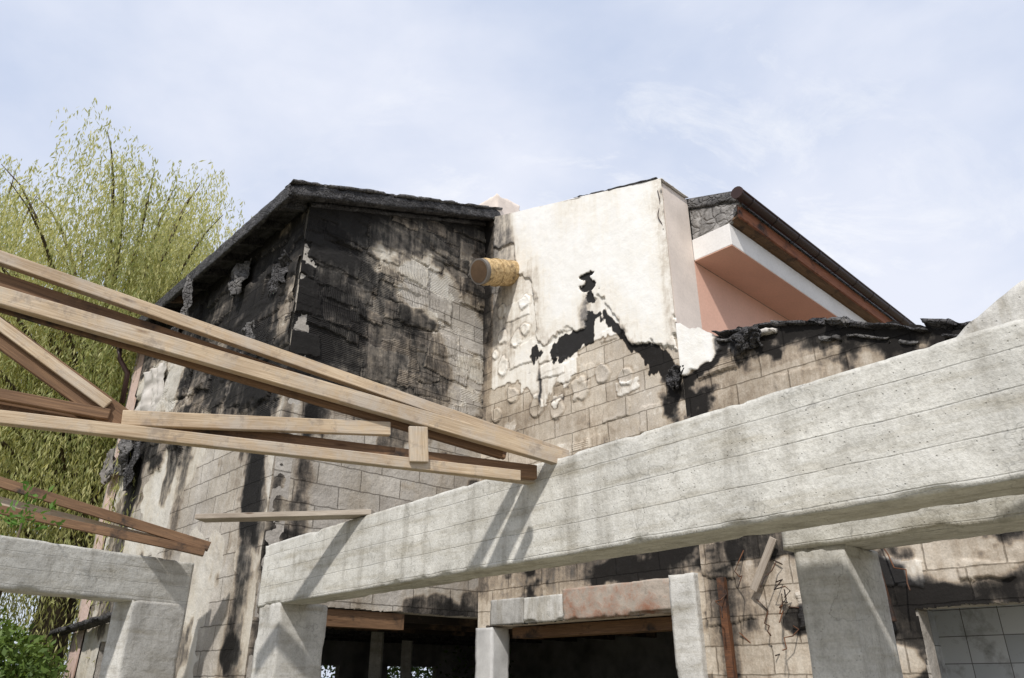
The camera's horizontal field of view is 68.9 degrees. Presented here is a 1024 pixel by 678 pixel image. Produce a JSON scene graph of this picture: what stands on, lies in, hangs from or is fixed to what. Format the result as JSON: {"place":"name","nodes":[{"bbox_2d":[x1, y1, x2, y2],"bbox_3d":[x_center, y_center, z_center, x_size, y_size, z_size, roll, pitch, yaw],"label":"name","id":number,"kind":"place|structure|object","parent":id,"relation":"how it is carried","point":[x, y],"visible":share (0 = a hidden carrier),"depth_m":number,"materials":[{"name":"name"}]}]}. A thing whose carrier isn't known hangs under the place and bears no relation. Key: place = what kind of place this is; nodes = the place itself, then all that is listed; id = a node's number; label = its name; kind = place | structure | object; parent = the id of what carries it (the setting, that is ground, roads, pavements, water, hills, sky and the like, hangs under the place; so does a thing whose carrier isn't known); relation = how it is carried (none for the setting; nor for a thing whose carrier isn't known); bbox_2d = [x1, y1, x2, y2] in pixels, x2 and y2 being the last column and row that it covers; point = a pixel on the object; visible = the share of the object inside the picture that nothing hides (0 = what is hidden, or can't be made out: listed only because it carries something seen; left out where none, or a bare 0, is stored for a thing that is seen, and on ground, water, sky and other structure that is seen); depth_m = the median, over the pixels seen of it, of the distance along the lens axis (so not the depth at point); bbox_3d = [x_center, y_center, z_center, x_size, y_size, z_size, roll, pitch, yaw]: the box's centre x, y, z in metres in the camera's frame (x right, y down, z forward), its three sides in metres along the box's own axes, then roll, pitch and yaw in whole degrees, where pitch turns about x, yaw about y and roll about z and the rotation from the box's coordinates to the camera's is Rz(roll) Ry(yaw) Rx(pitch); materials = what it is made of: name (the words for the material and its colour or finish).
{"place":"outdoors","nodes":[
{"label":"outdoors","id":0,"kind":"place"},
{"bbox_2d":[99,600,186,677],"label":"concrete column","id":1,"kind":"structure","parent":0,"point":[143,639],"depth_m":10.13,"materials":[{"name":"concrete"}]},
{"bbox_2d":[0,535,193,604],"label":"concrete beam","id":2,"kind":"structure","parent":1,"relation":"on","point":[35,567],"depth_m":9.69,"materials":[{"name":"concrete"}]},
{"bbox_2d":[0,477,210,556],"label":"timber roof truss","id":3,"kind":"object","parent":2,"relation":"on","point":[158,536],"visible":1,"depth_m":10.24,"materials":[{"name":"brown wood"}]},
{"bbox_2d":[250,602,327,677],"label":"concrete column","id":4,"kind":"structure","parent":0,"point":[289,641],"depth_m":8.76,"materials":[{"name":"concrete"}]},
{"bbox_2d":[0,0,1023,677],"label":"sky","id":5,"kind":"structure","parent":0,"point":[888,134],"materials":[{"name":"blue"}]},
{"bbox_2d":[523,594,563,623],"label":"opening lintel","id":6,"kind":"structure","parent":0,"point":[546,608],"depth_m":11.86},
{"bbox_2d":[486,183,701,628],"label":"wall","id":7,"kind":"structure","parent":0,"point":[683,275],"depth_m":12.38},
{"bbox_2d":[538,178,687,206],"bbox_3d":[1.353,-2.560,14.657,0.808,1.326,4.308,22,-32,-39],"label":"coping strip","id":8,"kind":"object","parent":7,"relation":"on","point":[673,188],"visible":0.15,"depth_m":13.03,"materials":[{"name":"white paint"}]},
{"bbox_2d":[574,177,657,197],"bbox_3d":[1.952,-2.684,13.666,0.378,0.614,1.909,22,-32,-39],"label":"burnt coping","id":9,"kind":"object","parent":8,"relation":"on","point":[642,181],"visible":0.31,"depth_m":13.37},
{"bbox_2d":[478,179,712,677],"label":"wing gable face","id":10,"kind":"object","parent":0,"point":[580,347],"visible":0.73,"depth_m":12.94},
{"bbox_2d":[470,258,518,286],"bbox_3d":[-0.316,-1.321,14.767,1.075,0.800,0.566,22,-32,-39],"label":"exhaust duct","id":11,"kind":"object","parent":10,"relation":"attached to","point":[495,272],"visible":0.99,"depth_m":14.50,"materials":[{"name":"metal"}]},
{"bbox_2d":[668,572,707,677],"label":"wing column post","id":12,"kind":"object","parent":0,"point":[688,635],"visible":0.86,"depth_m":9.88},
{"bbox_2d":[694,262,788,335],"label":"wing front wall","id":13,"kind":"structure","parent":0,"point":[724,305],"depth_m":13.06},
{"bbox_2d":[686,191,894,320],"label":"wing roof deck","id":14,"kind":"structure","parent":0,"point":[794,245],"depth_m":14.31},
{"bbox_2d":[479,194,519,214],"bbox_3d":[-0.316,-2.511,16.612,0.754,1.067,0.724,22,-32,-39],"label":"ridge chimney","id":15,"kind":"object","parent":14,"relation":"on","point":[506,205],"visible":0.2,"depth_m":16.45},
{"bbox_2d":[512,617,672,638],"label":"opening timber lintel","id":16,"kind":"structure","parent":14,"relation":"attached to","point":[649,625],"depth_m":11.52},
{"bbox_2d":[562,578,670,619],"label":"opening lintel","id":17,"kind":"structure","parent":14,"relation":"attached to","point":[639,598],"depth_m":10.88,"materials":[{"name":"pink concrete"}]},
{"bbox_2d":[665,365,683,391],"bbox_3d":[2.481,0.616,11.289,0.277,0.398,0.327,9,-26,-18],"label":"scorched flap","id":18,"kind":"object","parent":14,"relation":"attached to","point":[674,374],"visible":1,"depth_m":11.26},
{"bbox_2d":[687,192,742,214],"bbox_3d":[3.467,-2.363,12.974,0.253,0.636,1.340,21,-32,-38],"label":"wing roof burnt edge","id":19,"kind":"object","parent":14,"relation":"attached to","point":[705,202],"visible":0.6,"depth_m":12.87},
{"bbox_2d":[690,203,740,239],"bbox_3d":[3.484,-2.126,12.770,0.060,0.615,0.940,22,-32,-39],"label":"wing roof end infill","id":20,"kind":"object","parent":14,"relation":"attached to","point":[704,221],"visible":1,"depth_m":12.78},
{"bbox_2d":[692,224,865,321],"bbox_3d":[6.336,-0.446,15.172,8.230,0.410,0.729,22,-32,-39],"label":"eave box","id":21,"kind":"object","parent":14,"relation":"attached to","point":[722,237],"visible":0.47,"depth_m":13.05,"materials":[{"name":"white paint"}]},
{"bbox_2d":[695,245,836,320],"bbox_3d":[6.334,-0.252,15.081,8.215,0.011,0.720,22,-32,-39],"label":"eave box soffit render","id":22,"kind":"object","parent":21,"relation":"attached to","point":[741,270],"visible":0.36,"depth_m":13.48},
{"bbox_2d":[726,214,880,322],"bbox_3d":[6.627,-0.805,15.027,8.200,0.100,0.240,22,-32,-39],"label":"eave boxing","id":23,"kind":"object","parent":14,"relation":"attached to","point":[750,232],"visible":0.57,"depth_m":13.87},
{"bbox_2d":[737,205,891,322],"bbox_3d":[6.723,-0.947,14.981,8.200,0.240,0.040,22,-32,-39],"label":"eave fascia board","id":24,"kind":"object","parent":14,"relation":"attached to","point":[761,228],"visible":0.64,"depth_m":13.89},
{"bbox_2d":[736,193,911,325],"bbox_3d":[6.604,-1.210,14.793,8.000,0.099,0.200,22,-32,-39],"label":"eave gutter","id":25,"kind":"object","parent":24,"relation":"attached to","point":[770,219],"visible":0.88,"depth_m":13.98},
{"bbox_2d":[731,186,743,198],"bbox_3d":[3.712,-2.409,12.303,0.040,0.214,0.220,22,-32,-39],"label":"gutter end cap","id":26,"kind":"object","parent":25,"relation":"attached to","point":[737,192],"visible":1,"depth_m":12.28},
{"bbox_2d":[743,189,915,324],"bbox_3d":[6.673,-1.285,14.748,8.000,0.040,0.040,22,-32,-39],"label":"gutter bead","id":27,"kind":"object","parent":24,"relation":"on","point":[794,230],"visible":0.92,"depth_m":13.97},
{"bbox_2d":[683,384,941,677],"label":"wall","id":28,"kind":"structure","parent":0,"point":[932,665],"depth_m":8.04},
{"bbox_2d":[794,544,902,677],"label":"concrete column","id":29,"kind":"structure","parent":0,"point":[847,617],"depth_m":4.92,"materials":[{"name":"concrete"}]},
{"bbox_2d":[782,494,1023,551],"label":"concrete beam","id":30,"kind":"structure","parent":29,"relation":"on","point":[995,515],"depth_m":4.67,"materials":[{"name":"concrete"}]},
{"bbox_2d":[676,321,1023,677],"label":"wing face","id":31,"kind":"object","parent":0,"point":[985,569],"visible":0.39,"depth_m":9.30},
{"bbox_2d":[927,610,947,677],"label":"tiled inner return","id":32,"kind":"object","parent":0,"point":[938,648],"depth_m":8.97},
{"bbox_2d":[923,601,1023,609],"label":"wall","id":33,"kind":"structure","parent":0,"point":[965,605],"depth_m":7.80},
{"label":"ground","id":34,"kind":"structure","parent":0,"visible":0},
{"bbox_2d":[0,481,65,596],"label":"ash sapling","id":35,"kind":"object","parent":34,"relation":"on","point":[21,512],"visible":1,"depth_m":9.34,"materials":[{"name":"green plant"}]},
{"bbox_2d":[0,606,69,677],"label":"hedge","id":36,"kind":"object","parent":34,"relation":"on","point":[31,664],"visible":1,"depth_m":14.30,"materials":[{"name":"green plant"}]},
{"bbox_2d":[0,160,99,626],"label":"willow tree","id":37,"kind":"object","parent":34,"relation":"on","point":[8,199],"visible":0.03,"depth_m":28.55,"materials":[{"name":"green plant"}]},
{"bbox_2d":[63,620,76,677],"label":"back wall","id":38,"kind":"structure","parent":34,"relation":"on","point":[70,648],"depth_m":15.56,"materials":[{"name":"paint"}]},
{"bbox_2d":[74,399,136,677],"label":"wall","id":39,"kind":"structure","parent":34,"relation":"on","point":[96,674],"depth_m":14.36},
{"bbox_2d":[0,98,251,677],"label":"willow tree","id":40,"kind":"object","parent":34,"relation":"on","point":[41,460],"visible":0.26,"depth_m":20.08,"materials":[{"name":"green plant"}]},
{"bbox_2d":[75,206,308,677],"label":"side wall face","id":41,"kind":"object","parent":34,"relation":"on","point":[181,486],"visible":0.52,"depth_m":12.81},
{"bbox_2d":[49,612,111,635],"bbox_3d":[-8.306,5.580,14.603,0.324,0.279,4.117,22,-33,-39],"label":"burnt awning edge","id":42,"kind":"object","parent":41,"relation":"attached to","point":[92,622],"visible":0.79,"depth_m":14.51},
{"bbox_2d":[64,353,144,677],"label":"pink render strip","id":43,"kind":"object","parent":41,"relation":"attached to","point":[84,607],"visible":0.51,"depth_m":16.24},
{"bbox_2d":[99,448,115,484],"bbox_3d":[-8.941,2.860,16.545,0.192,0.786,0.654,21,-32,-38],"label":"torn insulation","id":44,"kind":"object","parent":41,"relation":"attached to","point":[110,465],"visible":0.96,"depth_m":16.51},
{"bbox_2d":[105,439,134,477],"bbox_3d":[-8.473,2.541,16.212,0.266,0.883,1.078,19,-31,-35],"label":"torn insulation","id":45,"kind":"object","parent":41,"relation":"attached to","point":[125,447],"visible":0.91,"depth_m":16.07,"materials":[{"name":"fabric"}]},
{"bbox_2d":[123,441,140,490],"bbox_3d":[-7.989,2.699,15.639,0.250,1.048,0.630,15,-29,-29],"label":"torn insulation","id":46,"kind":"object","parent":41,"relation":"attached to","point":[128,474],"visible":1,"depth_m":15.50},
{"bbox_2d":[135,361,166,410],"bbox_3d":[-7.837,1.238,16.196,1.335,1.330,0.205,-23,-33,40],"label":"torn render sheet","id":47,"kind":"object","parent":41,"relation":"attached to","point":[153,381],"visible":0.81,"depth_m":16.25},
{"bbox_2d":[228,258,251,296],"bbox_3d":[-5.239,-1.093,14.177,0.755,0.782,0.238,-21,-32,38],"label":"scorched flap","id":48,"kind":"object","parent":41,"relation":"attached to","point":[240,273],"visible":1,"depth_m":14.17,"materials":[{"name":"fabric"}]},
{"bbox_2d":[240,320,254,352],"bbox_3d":[-4.610,-0.018,13.136,0.262,0.605,0.762,22,-32,-39],"label":"scorched flap","id":49,"kind":"object","parent":41,"relation":"attached to","point":[249,332],"visible":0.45,"depth_m":13.13,"materials":[{"name":"fabric"}]},
{"bbox_2d":[266,249,292,297],"bbox_3d":[-4.007,-1.101,12.867,0.622,0.660,0.288,-22,-32,39],"label":"scorched flap","id":50,"kind":"object","parent":41,"relation":"attached to","point":[279,272],"visible":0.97,"depth_m":12.88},
{"bbox_2d":[63,665,431,677],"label":"hedge","id":51,"kind":"object","parent":34,"relation":"on","point":[389,668],"depth_m":22.56,"materials":[{"name":"green plant"}]},
{"bbox_2d":[248,207,308,646],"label":"wall","id":52,"kind":"structure","parent":34,"relation":"on","point":[296,283],"depth_m":12.53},
{"bbox_2d":[138,198,485,319],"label":"roof deck","id":53,"kind":"structure","parent":52,"relation":"on","point":[286,217],"depth_m":14.38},
{"bbox_2d":[114,184,292,348],"bbox_3d":[-6.705,-1.185,15.422,0.099,0.294,8.643,22,-32,-39],"label":"eave board","id":54,"kind":"object","parent":53,"relation":"attached to","point":[283,197],"visible":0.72,"depth_m":14.02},
{"bbox_2d":[116,347,129,403],"bbox_3d":[-9.355,0.835,17.858,0.448,1.412,0.128,16,-29,-31],"label":"downpipe","id":55,"kind":"object","parent":54,"relation":"attached to","point":[119,358],"visible":0.81,"depth_m":17.87,"materials":[{"name":"brown metal"}]},
{"bbox_2d":[149,320,162,325],"bbox_3d":[-8.227,-0.368,17.198,0.460,0.309,0.100,22,-32,-39],"label":"rafter tail","id":56,"kind":"object","parent":54,"relation":"attached to","point":[156,322],"visible":0.21,"depth_m":17.18},
{"bbox_2d":[170,296,193,302],"bbox_3d":[-7.122,-0.851,16.147,0.460,0.309,0.100,22,-32,-39],"label":"rafter tail","id":57,"kind":"object","parent":54,"relation":"attached to","point":[178,299],"visible":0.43,"depth_m":16.04},
{"bbox_2d":[176,272,193,328],"bbox_3d":[-6.517,-0.765,14.996,0.219,1.187,0.307,22,-33,-40],"label":"hanging felt","id":58,"kind":"object","parent":54,"relation":"hanging from","point":[187,291],"visible":0.86,"depth_m":14.94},
{"bbox_2d":[218,254,244,262],"bbox_3d":[-5.463,-1.576,14.570,0.460,0.309,0.100,22,-32,-39],"label":"rafter tail","id":59,"kind":"object","parent":54,"relation":"attached to","point":[236,258],"visible":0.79,"depth_m":14.55},
{"bbox_2d":[289,185,500,221],"bbox_3d":[-2.026,-2.591,14.432,4.769,1.915,0.205,22,-33,-39],"label":"roof rake board","id":60,"kind":"object","parent":53,"relation":"attached to","point":[322,194],"visible":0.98,"depth_m":13.99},
{"bbox_2d":[285,179,502,209],"bbox_3d":[-2.041,-2.715,14.504,4.800,1.757,0.315,22,-32,-39],"label":"roof rake capping","id":61,"kind":"object","parent":60,"relation":"on","point":[354,189],"visible":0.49,"depth_m":14.02,"materials":[{"name":"metal"}]},
{"bbox_2d":[326,609,403,630],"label":"opening timber lintel","id":62,"kind":"structure","parent":52,"relation":"attached to","point":[337,618],"depth_m":11.51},
{"bbox_2d":[246,212,316,677],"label":"wall","id":63,"kind":"structure","parent":34,"relation":"on","point":[272,536],"depth_m":11.20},
{"bbox_2d":[334,641,388,677],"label":"back wall","id":64,"kind":"structure","parent":34,"relation":"on","point":[354,659],"depth_m":19.74,"materials":[{"name":"paint"}]},
{"bbox_2d":[321,640,341,665],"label":"back wall","id":65,"kind":"structure","parent":64,"relation":"attached to","point":[331,652],"depth_m":19.32,"materials":[{"name":"paint"}]},
{"bbox_2d":[244,204,485,677],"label":"gable wall face","id":66,"kind":"object","parent":34,"relation":"on","point":[395,302],"visible":0.59,"depth_m":13.26},
{"bbox_2d":[310,202,485,225],"bbox_3d":[-2.057,-2.426,14.685,4.085,1.544,0.081,22,-32,-39],"label":"wall plate","id":67,"kind":"object","parent":66,"relation":"attached to","point":[398,214],"depth_m":14.50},
{"bbox_2d":[368,631,383,677],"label":"interior post","id":68,"kind":"object","parent":34,"relation":"on","point":[376,655],"depth_m":16.35,"materials":[{"name":"concrete"}]},
{"bbox_2d":[327,357,482,618],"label":"wall","id":69,"kind":"structure","parent":34,"relation":"on","point":[399,612],"depth_m":12.16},
{"bbox_2d":[400,640,412,677],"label":"interior post","id":70,"kind":"object","parent":34,"relation":"on","point":[406,659],"depth_m":18.64,"materials":[{"name":"concrete"}]},
{"bbox_2d":[321,646,513,677],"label":"hedge","id":71,"kind":"object","parent":34,"relation":"on","point":[430,670],"visible":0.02,"depth_m":21.72,"materials":[{"name":"green plant"}]},
{"bbox_2d":[432,645,473,677],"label":"back wall","id":72,"kind":"structure","parent":34,"relation":"on","point":[449,657],"depth_m":21.82,"materials":[{"name":"paint"}]},
{"bbox_2d":[388,643,437,666],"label":"back wall","id":73,"kind":"structure","parent":72,"relation":"attached to","point":[424,655],"depth_m":21.07,"materials":[{"name":"paint"}]},
{"bbox_2d":[475,627,509,677],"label":"corner support column","id":74,"kind":"structure","parent":34,"relation":"on","point":[491,652],"depth_m":12.55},
{"bbox_2d":[490,597,524,625],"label":"opening lintel","id":75,"kind":"structure","parent":74,"relation":"on","point":[509,611],"depth_m":12.44,"materials":[{"name":"concrete"}]},
{"bbox_2d":[473,631,677,677],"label":"side wall","id":76,"kind":"structure","parent":34,"relation":"on","point":[628,657],"depth_m":19.16,"materials":[{"name":"paint"}]},
{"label":"ground floor ceiling","id":77,"kind":"object","parent":76,"relation":"on","visible":0},
{"bbox_2d":[78,353,137,609],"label":"back wall","id":78,"kind":"structure","parent":77,"relation":"on","point":[114,455],"depth_m":17.36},
{"bbox_2d":[326,627,576,641],"bbox_3d":[-2.086,6.182,16.001,10.300,0.240,0.100,22,-32,-39],"label":"ceiling joist","id":79,"kind":"object","parent":77,"relation":"attached to","point":[437,632],"visible":0.21,"depth_m":16.29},
{"bbox_2d":[404,614,656,637],"bbox_3d":[-0.358,5.427,14.359,10.300,0.240,0.100,22,-32,-39],"label":"ceiling joist","id":80,"kind":"object","parent":77,"relation":"attached to","point":[421,619],"visible":0.21,"depth_m":13.61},
{"bbox_2d":[257,319,1023,606],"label":"concrete beam","id":81,"kind":"structure","parent":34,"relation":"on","point":[939,423],"depth_m":4.58,"materials":[{"name":"concrete"}]},
{"bbox_2d":[0,250,568,484],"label":"timber roof truss","id":82,"kind":"object","parent":81,"relation":"on","point":[89,408],"visible":0.96,"depth_m":5.09,"materials":[{"name":"brown wood"}]},
{"bbox_2d":[195,509,375,522],"bbox_3d":[-2.435,1.906,8.033,1.998,0.075,0.220,-4,-25,9],"label":"wooden plank","id":83,"kind":"object","parent":81,"relation":"on","point":[281,516],"visible":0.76,"depth_m":7.97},
{"bbox_2d":[957,280,1023,336],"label":"raking concrete beam","id":84,"kind":"structure","parent":81,"relation":"on","point":[1008,306],"depth_m":3.66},
{"bbox_2d":[716,577,737,677],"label":"rusty door post","id":85,"kind":"object","parent":34,"relation":"on","point":[729,650],"visible":1,"depth_m":9.50,"materials":[{"name":"metal"}]},
{"bbox_2d":[933,604,1023,677],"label":"tiled inner wall","id":86,"kind":"structure","parent":34,"relation":"on","point":[983,642],"depth_m":8.73,"materials":[{"name":"tile"}]},
{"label":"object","id":87,"kind":"object","parent":34,"relation":"on","visible":0},
{"bbox_2d":[715,589,726,617],"bbox_3d":[2.662,3.341,9.532,0.115,0.442,0.398,-13,-28,27],"label":"bent rebar","id":88,"kind":"object","parent":87,"relation":"attached to","point":[720,600],"visible":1,"depth_m":9.52,"materials":[{"name":"metal"}]},
{"bbox_2d":[712,330,733,337],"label":"charred coping","id":89,"kind":"object","parent":87,"relation":"on","point":[724,333],"visible":0.56,"depth_m":10.89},
{"bbox_2d":[716,338,730,341],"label":"charred coping","id":90,"kind":"object","parent":87,"relation":"on","point":[723,340],"visible":0.3,"depth_m":10.86,"materials":[{"name":"concrete"}]},
{"bbox_2d":[734,550,743,587],"bbox_3d":[2.862,2.925,9.494,0.138,0.505,0.370,-15,-29,29],"label":"bent rebar","id":91,"kind":"object","parent":87,"relation":"attached to","point":[736,567],"visible":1,"depth_m":9.59,"materials":[{"name":"metal"}]},
{"bbox_2d":[728,323,762,356],"bbox_3d":[3.281,0.009,10.500,0.520,0.363,0.294,-20,-31,37],"label":"scorched flap","id":92,"kind":"object","parent":87,"relation":"attached to","point":[743,339],"visible":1,"depth_m":10.48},
{"bbox_2d":[730,321,773,332],"bbox_3d":[3.494,-0.130,10.667,0.672,0.155,0.315,-23,-33,40],"label":"charred coping","id":93,"kind":"object","parent":87,"relation":"on","point":[759,325],"visible":0.26,"depth_m":10.59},
{"bbox_2d":[750,536,776,591],"bbox_3d":[3.160,2.829,9.382,0.030,0.648,0.450,22,-32,-39],"label":"leaning board","id":94,"kind":"object","parent":87,"relation":"attached to","point":[763,563],"visible":1,"depth_m":9.37,"materials":[{"name":"grey wood"}]},
{"bbox_2d":[756,599,771,635],"bbox_3d":[3.132,3.438,9.223,0.096,0.444,0.188,4,-25,-8],"label":"bent rebar","id":95,"kind":"object","parent":87,"relation":"attached to","point":[765,617],"visible":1,"depth_m":9.23,"materials":[{"name":"metal"}]},
{"bbox_2d":[760,328,777,335],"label":"charred coping","id":96,"kind":"object","parent":87,"relation":"on","point":[766,331],"visible":0.24,"depth_m":10.34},
{"bbox_2d":[760,558,782,587],"bbox_3d":[3.170,2.865,9.177,0.369,0.384,0.154,19,-31,-35],"label":"bent rebar","id":97,"kind":"object","parent":87,"relation":"attached to","point":[770,571],"visible":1,"depth_m":9.19,"materials":[{"name":"metal"}]},
{"bbox_2d":[770,320,785,326],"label":"charred coping","id":98,"kind":"object","parent":87,"relation":"on","point":[776,323],"visible":0.58,"depth_m":10.29,"materials":[{"name":"fabric"}]},
{"bbox_2d":[774,579,789,597],"bbox_3d":[3.296,3.049,9.126,0.115,0.233,0.231,15,-29,-30],"label":"bent rebar","id":99,"kind":"object","parent":87,"relation":"attached to","point":[780,580],"visible":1,"depth_m":9.13,"materials":[{"name":"metal"}]},
{"bbox_2d":[782,625,799,650],"bbox_3d":[3.285,3.532,8.826,0.323,0.291,0.077,14,-28,-27],"label":"bent rebar","id":100,"kind":"object","parent":87,"relation":"attached to","point":[790,636],"visible":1,"depth_m":8.81,"materials":[{"name":"metal"}]},
{"bbox_2d":[784,317,828,325],"bbox_3d":[4.062,-0.188,10.025,0.339,0.265,0.677,22,-33,-40],"label":"charred coping","id":101,"kind":"object","parent":87,"relation":"on","point":[816,321],"visible":0.57,"depth_m":9.96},
{"bbox_2d":[818,334,841,341],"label":"charred coping","id":102,"kind":"object","parent":87,"relation":"on","point":[834,337],"visible":0.57,"depth_m":9.67,"materials":[{"name":"fabric"}]},
{"bbox_2d":[823,316,853,328],"bbox_3d":[4.279,-0.176,9.713,0.410,0.213,0.295,19,-31,-35],"label":"charred coping","id":103,"kind":"object","parent":87,"relation":"on","point":[836,322],"visible":0.76,"depth_m":9.62,"materials":[{"name":"concrete"}]},
{"bbox_2d":[844,321,874,329],"bbox_3d":[4.491,-0.148,9.490,0.370,0.258,0.413,22,-33,-40],"label":"charred coping","id":104,"kind":"object","parent":87,"relation":"on","point":[857,324],"visible":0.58,"depth_m":9.39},
{"bbox_2d":[847,334,888,339],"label":"charred coping","id":105,"kind":"object","parent":87,"relation":"on","point":[867,336],"visible":0.49,"depth_m":9.32,"materials":[{"name":"fabric"}]},
{"bbox_2d":[881,570,896,621],"bbox_3d":[4.117,2.740,8.290,0.060,0.755,0.138,22,-32,-39],"label":"rusty pipe","id":106,"kind":"object","parent":87,"relation":"attached to","point":[893,616],"visible":0.37,"depth_m":8.15,"materials":[{"name":"metal"}]},
{"bbox_2d":[884,548,910,590],"bbox_3d":[4.261,2.500,8.203,0.120,0.552,0.435,0,-25,0],"label":"bent rebar","id":107,"kind":"object","parent":87,"relation":"attached to","point":[899,568],"visible":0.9,"depth_m":8.19,"materials":[{"name":"metal"}]},
{"bbox_2d":[868,323,929,332],"bbox_3d":[4.775,-0.102,9.143,0.378,0.318,0.667,20,-32,-37],"label":"charred coping","id":108,"kind":"object","parent":87,"relation":"on","point":[894,326],"visible":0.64,"depth_m":9.09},
{"bbox_2d":[889,339,919,344],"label":"charred coping","id":109,"kind":"object","parent":87,"relation":"on","point":[900,341],"visible":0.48,"depth_m":8.95,"materials":[{"name":"fabric"}]},
{"bbox_2d":[920,318,954,330],"bbox_3d":[5.066,-0.160,8.840,0.304,0.218,0.375,-22,-33,40],"label":"charred coping","id":110,"kind":"object","parent":87,"relation":"on","point":[943,324],"visible":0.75,"depth_m":8.73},
{"bbox_2d":[941,334,958,338],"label":"charred coping","id":111,"kind":"object","parent":87,"relation":"on","point":[948,336],"visible":0.14,"depth_m":8.56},
{"bbox_2d":[947,318,970,329],"bbox_3d":[5.337,-0.178,8.570,0.638,0.323,0.301,-21,-32,38],"label":"charred coping","id":112,"kind":"object","parent":87,"relation":"on","point":[958,326],"visible":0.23,"depth_m":8.62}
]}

